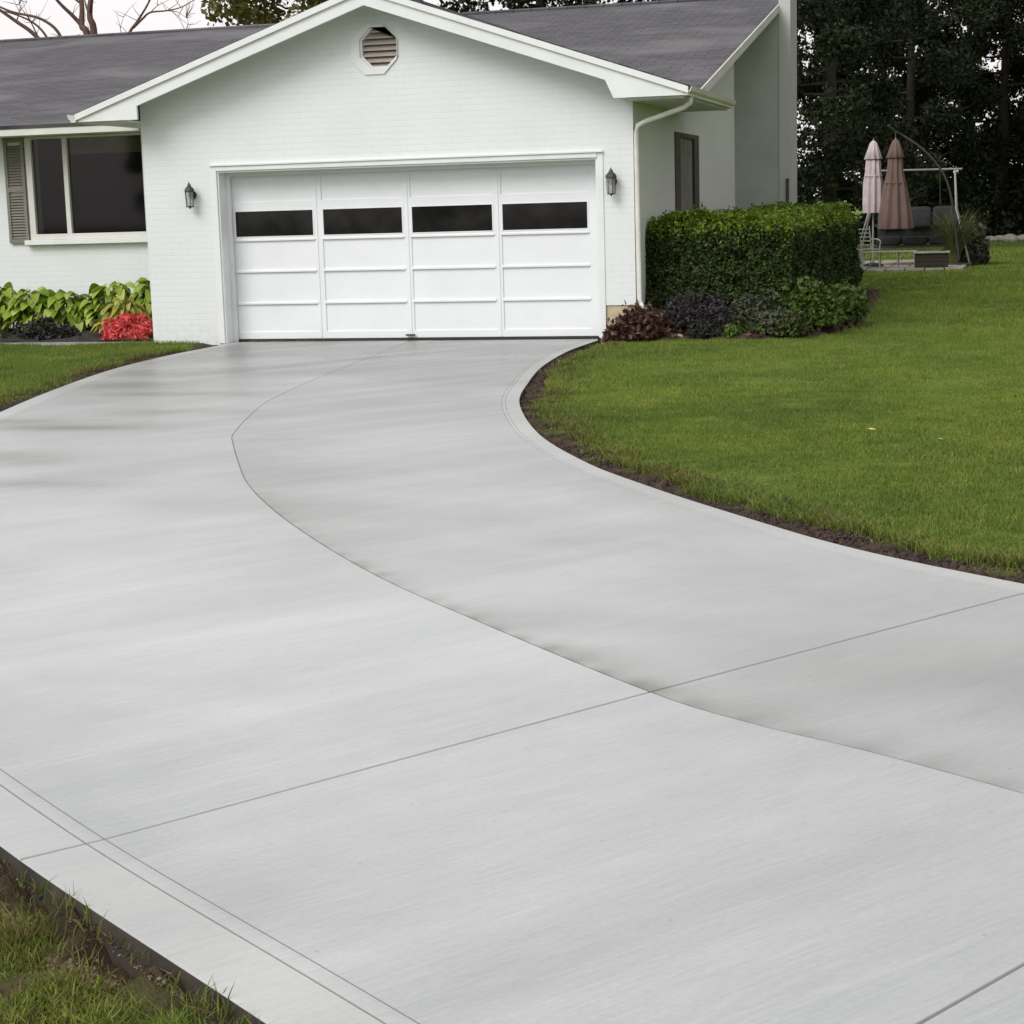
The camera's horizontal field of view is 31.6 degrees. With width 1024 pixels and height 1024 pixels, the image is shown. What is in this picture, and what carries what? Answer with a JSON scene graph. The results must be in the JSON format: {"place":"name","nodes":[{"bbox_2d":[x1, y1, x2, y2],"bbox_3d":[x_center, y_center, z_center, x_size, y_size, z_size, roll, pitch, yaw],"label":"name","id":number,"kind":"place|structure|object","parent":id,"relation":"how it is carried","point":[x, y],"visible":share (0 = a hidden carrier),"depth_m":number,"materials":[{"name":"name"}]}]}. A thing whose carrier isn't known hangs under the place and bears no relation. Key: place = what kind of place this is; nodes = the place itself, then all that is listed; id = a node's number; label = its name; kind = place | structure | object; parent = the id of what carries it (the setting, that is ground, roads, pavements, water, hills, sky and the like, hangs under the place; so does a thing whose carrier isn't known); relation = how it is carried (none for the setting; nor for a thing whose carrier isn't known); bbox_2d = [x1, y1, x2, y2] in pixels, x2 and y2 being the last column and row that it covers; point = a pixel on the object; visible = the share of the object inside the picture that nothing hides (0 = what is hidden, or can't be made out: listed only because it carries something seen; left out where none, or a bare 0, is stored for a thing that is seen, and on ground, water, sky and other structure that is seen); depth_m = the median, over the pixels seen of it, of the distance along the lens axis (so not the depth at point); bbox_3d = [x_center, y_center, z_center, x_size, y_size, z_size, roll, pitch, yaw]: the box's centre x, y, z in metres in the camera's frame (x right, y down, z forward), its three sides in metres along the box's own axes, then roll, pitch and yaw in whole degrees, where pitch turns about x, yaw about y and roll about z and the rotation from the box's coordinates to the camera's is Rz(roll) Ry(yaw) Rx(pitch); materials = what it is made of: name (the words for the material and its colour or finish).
{"place":"outdoors","nodes":[
{"label":"outdoors","id":0,"kind":"place"},
{"bbox_2d":[0,328,9,338],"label":"shrub","id":1,"kind":"object","parent":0,"point":[2,334],"visible":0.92,"depth_m":24.95,"materials":[{"name":"green plant"}]},
{"bbox_2d":[0,338,331,405],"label":"lawn grass","id":2,"kind":"structure","parent":0,"point":[38,363],"depth_m":21.93,"materials":[{"name":"green plant"}]},
{"bbox_2d":[0,341,600,1023],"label":"driveway edge","id":3,"kind":"object","parent":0,"point":[136,947],"visible":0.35,"depth_m":4.18,"materials":[{"name":"soil"}]},
{"bbox_2d":[0,339,1023,1023],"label":"driveway","id":4,"kind":"structure","parent":0,"point":[392,683],"depth_m":5.80,"materials":[{"name":"concrete"}]},
{"bbox_2d":[0,203,1023,1023],"bbox_3d":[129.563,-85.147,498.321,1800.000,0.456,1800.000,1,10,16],"label":"ground","id":5,"kind":"structure","parent":0,"point":[142,985],"depth_m":12.97,"materials":[{"name":"green plant"}]},
{"bbox_2d":[0,994,15,1023],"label":"grass tuft","id":6,"kind":"object","parent":5,"relation":"on","point":[6,1014],"visible":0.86,"depth_m":3.85,"materials":[{"name":"green plant"}]},
{"bbox_2d":[0,892,70,954],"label":"grass tuft","id":7,"kind":"object","parent":5,"relation":"on","point":[44,927],"visible":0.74,"depth_m":4.26,"materials":[{"name":"green plant"}]},
{"bbox_2d":[11,313,80,341],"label":"shrub","id":8,"kind":"object","parent":5,"relation":"on","point":[40,329],"visible":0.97,"depth_m":24.80,"materials":[{"name":"black plant"}]},
{"bbox_2d":[35,944,110,998],"bbox_3d":[-0.971,1.030,4.030,0.176,0.080,0.202,-2,9,-5],"label":"grass tuft","id":9,"kind":"object","parent":5,"relation":"on","point":[62,977],"visible":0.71,"depth_m":4.02,"materials":[{"name":"green plant"}]},
{"bbox_2d":[3,342,149,345],"bbox_3d":[-9.940,-2.304,25.529,11.003,0.120,0.090,1,10,17],"label":"bed edging","id":10,"kind":"object","parent":5,"relation":"on","point":[58,343],"visible":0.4,"depth_m":24.33,"materials":[{"name":"grey stone"}]},
{"bbox_2d":[0,327,153,341],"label":"mulch","id":11,"kind":"object","parent":5,"relation":"on","point":[88,334],"visible":0.27,"depth_m":24.64,"materials":[{"name":"brown soil"}]},
{"bbox_2d":[0,282,28,330],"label":"hosta","id":12,"kind":"object","parent":11,"relation":"on","point":[8,292],"visible":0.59,"depth_m":25.44,"materials":[{"name":"green plant"}]},
{"bbox_2d":[0,286,67,329],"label":"hosta","id":13,"kind":"object","parent":11,"relation":"on","point":[22,300],"visible":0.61,"depth_m":25.32,"materials":[{"name":"green plant"}]},
{"bbox_2d":[33,289,99,331],"bbox_3d":[-6.224,-2.827,25.519,1.184,0.618,1.129,1,10,16],"label":"hosta","id":14,"kind":"object","parent":11,"relation":"on","point":[71,312],"visible":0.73,"depth_m":25.28,"materials":[{"name":"green plant"}]},
{"bbox_2d":[76,281,145,328],"bbox_3d":[-5.600,-2.883,25.422,1.139,0.693,1.131,7,13,43],"label":"hosta","id":15,"kind":"object","parent":11,"relation":"on","point":[99,296],"visible":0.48,"depth_m":25.20,"materials":[{"name":"green plant"}]},
{"bbox_2d":[91,296,152,332],"bbox_3d":[-5.249,-2.669,24.708,0.925,0.526,0.938,-8,12,-35],"label":"golden foliage plant","id":16,"kind":"object","parent":11,"relation":"on","point":[114,308],"visible":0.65,"depth_m":24.59,"materials":[{"name":"green plant"}]},
{"bbox_2d":[98,311,152,341],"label":"red flowers","id":17,"kind":"object","parent":11,"relation":"on","point":[127,325],"visible":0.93,"depth_m":24.22,"materials":[{"name":"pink plant"}]},
{"bbox_2d":[125,277,151,319],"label":"hosta","id":18,"kind":"object","parent":11,"relation":"on","point":[142,288],"visible":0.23,"depth_m":25.00,"materials":[{"name":"green plant"}]},
{"bbox_2d":[0,347,183,401],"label":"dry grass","id":19,"kind":"structure","parent":5,"relation":"on","point":[96,367],"depth_m":19.89,"materials":[{"name":"green plant"}]},
{"bbox_2d":[0,0,200,37],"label":"bare tree","id":20,"kind":"object","parent":5,"relation":"on","point":[84,29],"visible":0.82,"depth_m":49.04,"materials":[{"name":"brown plant"}]},
{"bbox_2d":[63,989,148,1023],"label":"grass tuft","id":21,"kind":"object","parent":5,"relation":"on","point":[118,1020],"visible":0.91,"depth_m":3.84,"materials":[{"name":"green plant"}]},
{"bbox_2d":[0,867,214,1023],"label":"dry soil crumbs","id":22,"kind":"object","parent":5,"relation":"on","point":[50,961],"visible":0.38,"depth_m":4.13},
{"bbox_2d":[0,870,259,1023],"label":"lawn grass","id":23,"kind":"structure","parent":5,"relation":"on","point":[64,1008],"depth_m":3.93,"materials":[{"name":"green plant"}]},
{"bbox_2d":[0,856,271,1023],"bbox_3d":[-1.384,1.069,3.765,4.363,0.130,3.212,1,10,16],"label":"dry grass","id":24,"kind":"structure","parent":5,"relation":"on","point":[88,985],"depth_m":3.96,"materials":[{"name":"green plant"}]},
{"bbox_2d":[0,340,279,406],"bbox_3d":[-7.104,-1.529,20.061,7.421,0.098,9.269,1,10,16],"label":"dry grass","id":25,"kind":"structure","parent":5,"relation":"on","point":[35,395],"depth_m":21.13,"materials":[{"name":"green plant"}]},
{"bbox_2d":[127,991,217,1023],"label":"grass tuft","id":26,"kind":"object","parent":5,"relation":"on","point":[171,1020],"visible":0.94,"depth_m":3.77,"materials":[{"name":"green plant"}]},
{"bbox_2d":[200,0,422,25],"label":"broadleaf tree","id":27,"kind":"object","parent":5,"relation":"on","point":[243,12],"visible":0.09,"depth_m":49.56,"materials":[{"name":"green plant"}]},
{"bbox_2d":[0,0,796,344],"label":"house","id":28,"kind":"structure","parent":5,"relation":"on","point":[384,170],"depth_m":23.19,"materials":[{"name":"white paint"}]},
{"bbox_2d":[24,133,147,244],"bbox_3d":[-6.053,-4.585,25.771,2.000,1.520,0.160,1,10,16],"label":"window","id":29,"kind":"structure","parent":28,"relation":"in","point":[122,142],"depth_m":25.80,"materials":[{"name":"beige paint"}]},
{"bbox_2d":[184,182,196,208],"bbox_3d":[-4.140,-4.073,23.311,0.140,0.340,0.159,1,10,16],"label":"wall lantern","id":30,"kind":"object","parent":28,"relation":"attached to","point":[192,194],"depth_m":23.28,"materials":[{"name":"grey metal"}]},
{"bbox_2d":[230,164,598,340],"bbox_3d":[-1.278,-3.264,23.018,4.940,2.150,0.090,1,10,16],"label":"garage door","id":31,"kind":"structure","parent":28,"relation":"in","point":[497,252],"depth_m":23.00,"materials":[{"name":"white paint"}]},
{"bbox_2d":[605,167,616,195],"bbox_3d":[1.197,-3.978,21.829,0.140,0.340,0.159,1,10,16],"label":"wall lantern","id":32,"kind":"object","parent":28,"relation":"attached to","point":[612,177],"depth_m":21.79,"materials":[{"name":"grey metal"}]},
{"bbox_2d":[674,132,699,211],"bbox_3d":[2.437,-4.469,25.325,0.054,1.600,1.860,1,10,16],"label":"window","id":33,"kind":"structure","parent":28,"relation":"in","point":[687,194],"depth_m":25.32,"materials":[{"name":"grey glass"}]},
{"bbox_2d":[0,349,1023,1023],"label":"soil clods","id":34,"kind":"object","parent":5,"relation":"on","point":[842,537],"visible":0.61,"depth_m":9.45,"materials":[{"name":"brown soil"}]},
{"bbox_2d":[437,0,612,11],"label":"broadleaf tree","id":35,"kind":"object","parent":5,"relation":"on","point":[510,4],"visible":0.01,"depth_m":51.76,"materials":[{"name":"green plant"}]},
{"bbox_2d":[598,324,634,342],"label":"maroon plant","id":36,"kind":"object","parent":5,"relation":"on","point":[611,332],"visible":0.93,"depth_m":22.02,"materials":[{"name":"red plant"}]},
{"bbox_2d":[607,299,673,340],"bbox_3d":[1.517,-2.327,22.009,0.904,0.542,0.477,1,10,16],"label":"maroon plant","id":37,"kind":"object","parent":5,"relation":"on","point":[638,323],"visible":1,"depth_m":21.92,"materials":[{"name":"brown plant"}]},
{"bbox_2d":[654,286,727,328],"bbox_3d":[2.163,-2.499,22.248,1.081,0.529,0.867,1,10,16],"label":"purple shrub","id":38,"kind":"object","parent":5,"relation":"on","point":[680,314],"visible":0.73,"depth_m":22.13,"materials":[{"name":"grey plant"}]},
{"bbox_2d":[684,318,724,337],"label":"shrub","id":39,"kind":"object","parent":5,"relation":"on","point":[702,330],"visible":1,"depth_m":21.84,"materials":[{"name":"green plant"}]},
{"bbox_2d":[613,0,808,64],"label":"broadleaf tree","id":40,"kind":"object","parent":5,"relation":"on","point":[798,37],"visible":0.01,"depth_m":54.34,"materials":[{"name":"green plant"}]},
{"bbox_2d":[689,296,744,332],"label":"shrub","id":41,"kind":"object","parent":5,"relation":"on","point":[724,312],"visible":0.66,"depth_m":21.93,"materials":[{"name":"purple plant"}]},
{"bbox_2d":[721,323,741,337],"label":"shrub","id":42,"kind":"object","parent":5,"relation":"on","point":[731,330],"visible":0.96,"depth_m":21.75,"materials":[{"name":"green plant"}]},
{"bbox_2d":[721,307,761,332],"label":"shrub","id":43,"kind":"object","parent":5,"relation":"on","point":[745,327],"visible":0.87,"depth_m":21.84,"materials":[{"name":"green plant"}]},
{"bbox_2d":[645,200,864,310],"bbox_3d":[3.769,-3.772,26.604,2.170,1.590,9.366,1,10,16],"label":"clipped hedge","id":44,"kind":"object","parent":5,"relation":"on","point":[733,254],"visible":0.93,"depth_m":22.44,"materials":[{"name":"green plant"}]},
{"bbox_2d":[730,288,784,324],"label":"shrub","id":45,"kind":"object","parent":5,"relation":"on","point":[747,304],"visible":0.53,"depth_m":22.03,"materials":[{"name":"green plant"}]},
{"bbox_2d":[654,317,862,337],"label":"red leaf litter","id":46,"kind":"object","parent":5,"relation":"on","point":[672,334],"visible":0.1,"depth_m":22.03,"materials":[{"name":"red plant"}]},
{"bbox_2d":[754,324,764,334],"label":"shrub","id":47,"kind":"object","parent":5,"relation":"on","point":[762,329],"visible":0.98,"depth_m":21.77,"materials":[{"name":"green plant"}]},
{"bbox_2d":[521,341,1023,574],"bbox_3d":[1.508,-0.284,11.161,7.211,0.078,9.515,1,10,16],"label":"lawn grass","id":48,"kind":"structure","parent":5,"relation":"on","point":[664,440],"depth_m":12.29,"materials":[{"name":"green plant"}]},
{"bbox_2d":[750,305,794,334],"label":"shrub","id":49,"kind":"object","parent":5,"relation":"on","point":[768,318],"visible":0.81,"depth_m":21.71,"materials":[{"name":"green plant"}]},
{"bbox_2d":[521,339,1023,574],"bbox_3d":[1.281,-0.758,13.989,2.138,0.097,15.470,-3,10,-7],"label":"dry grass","id":50,"kind":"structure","parent":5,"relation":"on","point":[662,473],"depth_m":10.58,"materials":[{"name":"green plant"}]},
{"bbox_2d":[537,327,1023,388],"bbox_3d":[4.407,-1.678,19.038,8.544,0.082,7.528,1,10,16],"label":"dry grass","id":51,"kind":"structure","parent":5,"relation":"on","point":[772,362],"depth_m":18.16,"materials":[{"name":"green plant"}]},
{"bbox_2d":[541,326,1023,390],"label":"lawn grass","id":52,"kind":"structure","parent":5,"relation":"on","point":[664,359],"depth_m":18.54,"materials":[{"name":"green plant"}]},
{"bbox_2d":[770,306,819,336],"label":"shrub","id":53,"kind":"object","parent":5,"relation":"on","point":[798,324],"visible":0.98,"depth_m":21.61,"materials":[{"name":"green plant"}]},
{"bbox_2d":[761,269,850,327],"bbox_3d":[3.566,-2.622,22.242,1.168,0.731,0.831,-2,9,0],"label":"green shrub","id":54,"kind":"object","parent":5,"relation":"on","point":[817,302],"visible":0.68,"depth_m":22.05,"materials":[{"name":"green plant"}]},
{"bbox_2d":[797,186,854,214],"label":"forest shrub","id":55,"kind":"object","parent":5,"relation":"on","point":[813,202],"visible":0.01,"depth_m":67.25,"materials":[{"name":"green plant"}]},
{"bbox_2d":[825,277,869,320],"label":"green shrub","id":56,"kind":"object","parent":5,"relation":"on","point":[854,305],"visible":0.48,"depth_m":23.19,"materials":[{"name":"green plant"}]},
{"bbox_2d":[797,0,929,211],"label":"broadleaf tree","id":57,"kind":"object","parent":5,"relation":"on","point":[806,132],"visible":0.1,"depth_m":69.71,"materials":[{"name":"green plant"}]},
{"bbox_2d":[797,0,963,214],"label":"broadleaf tree","id":58,"kind":"object","parent":5,"relation":"on","point":[827,28],"visible":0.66,"depth_m":53.99,"materials":[{"name":"green plant"}]},
{"bbox_2d":[798,0,965,208],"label":"broadleaf tree","id":59,"kind":"object","parent":5,"relation":"on","point":[807,109],"visible":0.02,"depth_m":74.78,"materials":[{"name":"green plant"}]},
{"bbox_2d":[852,200,912,244],"bbox_3d":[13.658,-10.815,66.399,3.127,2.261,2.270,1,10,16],"label":"chair","id":60,"kind":"object","parent":5,"relation":"on","point":[862,219],"visible":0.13,"depth_m":66.03,"materials":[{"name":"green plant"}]},
{"bbox_2d":[874,160,960,214],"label":"forest shrub","id":61,"kind":"object","parent":5,"relation":"on","point":[934,192],"visible":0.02,"depth_m":72.39,"materials":[{"name":"green plant"}]},
{"bbox_2d":[823,0,1019,224],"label":"broadleaf tree","id":62,"kind":"object","parent":5,"relation":"on","point":[962,145],"visible":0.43,"depth_m":65.68,"materials":[{"name":"green plant"}]},
{"bbox_2d":[853,284,1023,329],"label":"lawn grass","id":63,"kind":"structure","parent":5,"relation":"on","point":[887,307],"depth_m":26.49,"materials":[{"name":"green plant"}]},
{"bbox_2d":[919,206,993,262],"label":"ornamental grass","id":64,"kind":"object","parent":5,"relation":"on","point":[948,239],"depth_m":42.70,"materials":[{"name":"green plant"}]},
{"bbox_2d":[926,178,993,242],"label":"forest shrub","id":65,"kind":"object","parent":5,"relation":"on","point":[944,202],"visible":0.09,"depth_m":66.88,"materials":[{"name":"green plant"}]},
{"bbox_2d":[898,0,1023,203],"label":"broadleaf tree","id":66,"kind":"object","parent":5,"relation":"on","point":[945,149],"visible":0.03,"depth_m":75.68,"materials":[{"name":"green plant"}]},
{"bbox_2d":[914,0,1023,211],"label":"broadleaf tree","id":67,"kind":"object","parent":5,"relation":"on","point":[1000,147],"visible":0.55,"depth_m":67.95,"materials":[{"name":"green plant"}]},
{"bbox_2d":[984,236,997,242],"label":"rock","id":68,"kind":"object","parent":5,"relation":"on","point":[993,239],"visible":0.41,"depth_m":64.72,"materials":[{"name":"grey stone"}]},
{"bbox_2d":[977,0,1023,213],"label":"broadleaf tree","id":69,"kind":"object","parent":5,"relation":"on","point":[1013,91],"visible":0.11,"depth_m":74.23,"materials":[{"name":"green plant"}]},
{"bbox_2d":[987,183,1023,235],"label":"forest shrub","id":70,"kind":"object","parent":5,"relation":"on","point":[1009,216],"visible":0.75,"depth_m":67.08,"materials":[{"name":"green plant"}]},
{"bbox_2d":[995,234,1016,241],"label":"rock","id":71,"kind":"object","parent":5,"relation":"on","point":[1008,237],"visible":0.6,"depth_m":64.82,"materials":[{"name":"grey stone"}]},
{"bbox_2d":[1010,11,1023,199],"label":"broadleaf tree","id":72,"kind":"object","parent":5,"relation":"on","point":[1015,123],"visible":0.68,"depth_m":67.06,"materials":[{"name":"green plant"}]},
{"bbox_2d":[1016,234,1023,241],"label":"rock","id":73,"kind":"object","parent":5,"relation":"on","point":[1019,238],"visible":0.72,"depth_m":64.24,"materials":[{"name":"grey stone"}]},
{"bbox_2d":[0,0,1023,195],"label":"sky","id":74,"kind":"structure","parent":0,"point":[105,15],"materials":[{"name":"white"}]},
{"bbox_2d":[859,260,966,271],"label":"patio","id":75,"kind":"structure","parent":0,"point":[904,265],"depth_m":41.68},
{"bbox_2d":[858,226,880,267],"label":"patio chair","id":76,"kind":"object","parent":75,"relation":"on","point":[870,244],"visible":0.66,"depth_m":42.22,"materials":[{"name":"grey metal"}]},
{"bbox_2d":[863,138,883,266],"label":"patio umbrella","id":77,"kind":"object","parent":75,"relation":"on","point":[872,186],"visible":0.98,"depth_m":42.45,"materials":[{"name":"fabric"}]},
{"bbox_2d":[861,250,916,267],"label":"bench","id":78,"kind":"object","parent":75,"relation":"on","point":[864,252],"visible":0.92,"depth_m":41.56,"materials":[{"name":"grey metal"}]},
{"bbox_2d":[857,168,969,263],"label":"garden swing","id":79,"kind":"object","parent":75,"relation":"on","point":[907,238],"visible":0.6,"depth_m":43.68,"materials":[{"name":"grey metal"}]},
{"bbox_2d":[877,124,971,264],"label":"cantilever umbrella","id":80,"kind":"object","parent":75,"relation":"on","point":[895,211],"visible":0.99,"depth_m":42.11,"materials":[{"name":"brown fabric"}]},
{"bbox_2d":[913,251,949,269],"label":"planter box","id":81,"kind":"object","parent":75,"relation":"on","point":[931,259],"visible":0.91,"depth_m":40.96,"materials":[{"name":"brown wood"}]},
{"bbox_2d":[938,216,992,265],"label":"patio shrub","id":82,"kind":"object","parent":75,"relation":"on","point":[978,249],"visible":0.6,"depth_m":43.32,"materials":[{"name":"green plant"}]},
{"bbox_2d":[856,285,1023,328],"bbox_3d":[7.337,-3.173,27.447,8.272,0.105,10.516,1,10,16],"label":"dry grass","id":83,"kind":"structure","parent":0,"point":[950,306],"depth_m":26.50,"materials":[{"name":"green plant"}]},
{"bbox_2d":[857,240,1023,257],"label":"lawn grass","id":84,"kind":"structure","parent":0,"point":[1014,243],"depth_m":56.52,"materials":[{"name":"green plant"}]},
{"bbox_2d":[860,254,1023,287],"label":"lawn grass","id":85,"kind":"structure","parent":0,"point":[997,259],"depth_m":37.42,"materials":[{"name":"green plant"}]},
{"bbox_2d":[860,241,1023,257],"bbox_3d":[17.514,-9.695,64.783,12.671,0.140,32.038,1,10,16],"label":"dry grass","id":86,"kind":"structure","parent":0,"point":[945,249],"depth_m":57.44,"materials":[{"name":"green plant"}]},
{"bbox_2d":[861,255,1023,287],"bbox_3d":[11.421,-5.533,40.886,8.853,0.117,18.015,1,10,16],"label":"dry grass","id":87,"kind":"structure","parent":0,"point":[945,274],"depth_m":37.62,"materials":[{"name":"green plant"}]}
]}

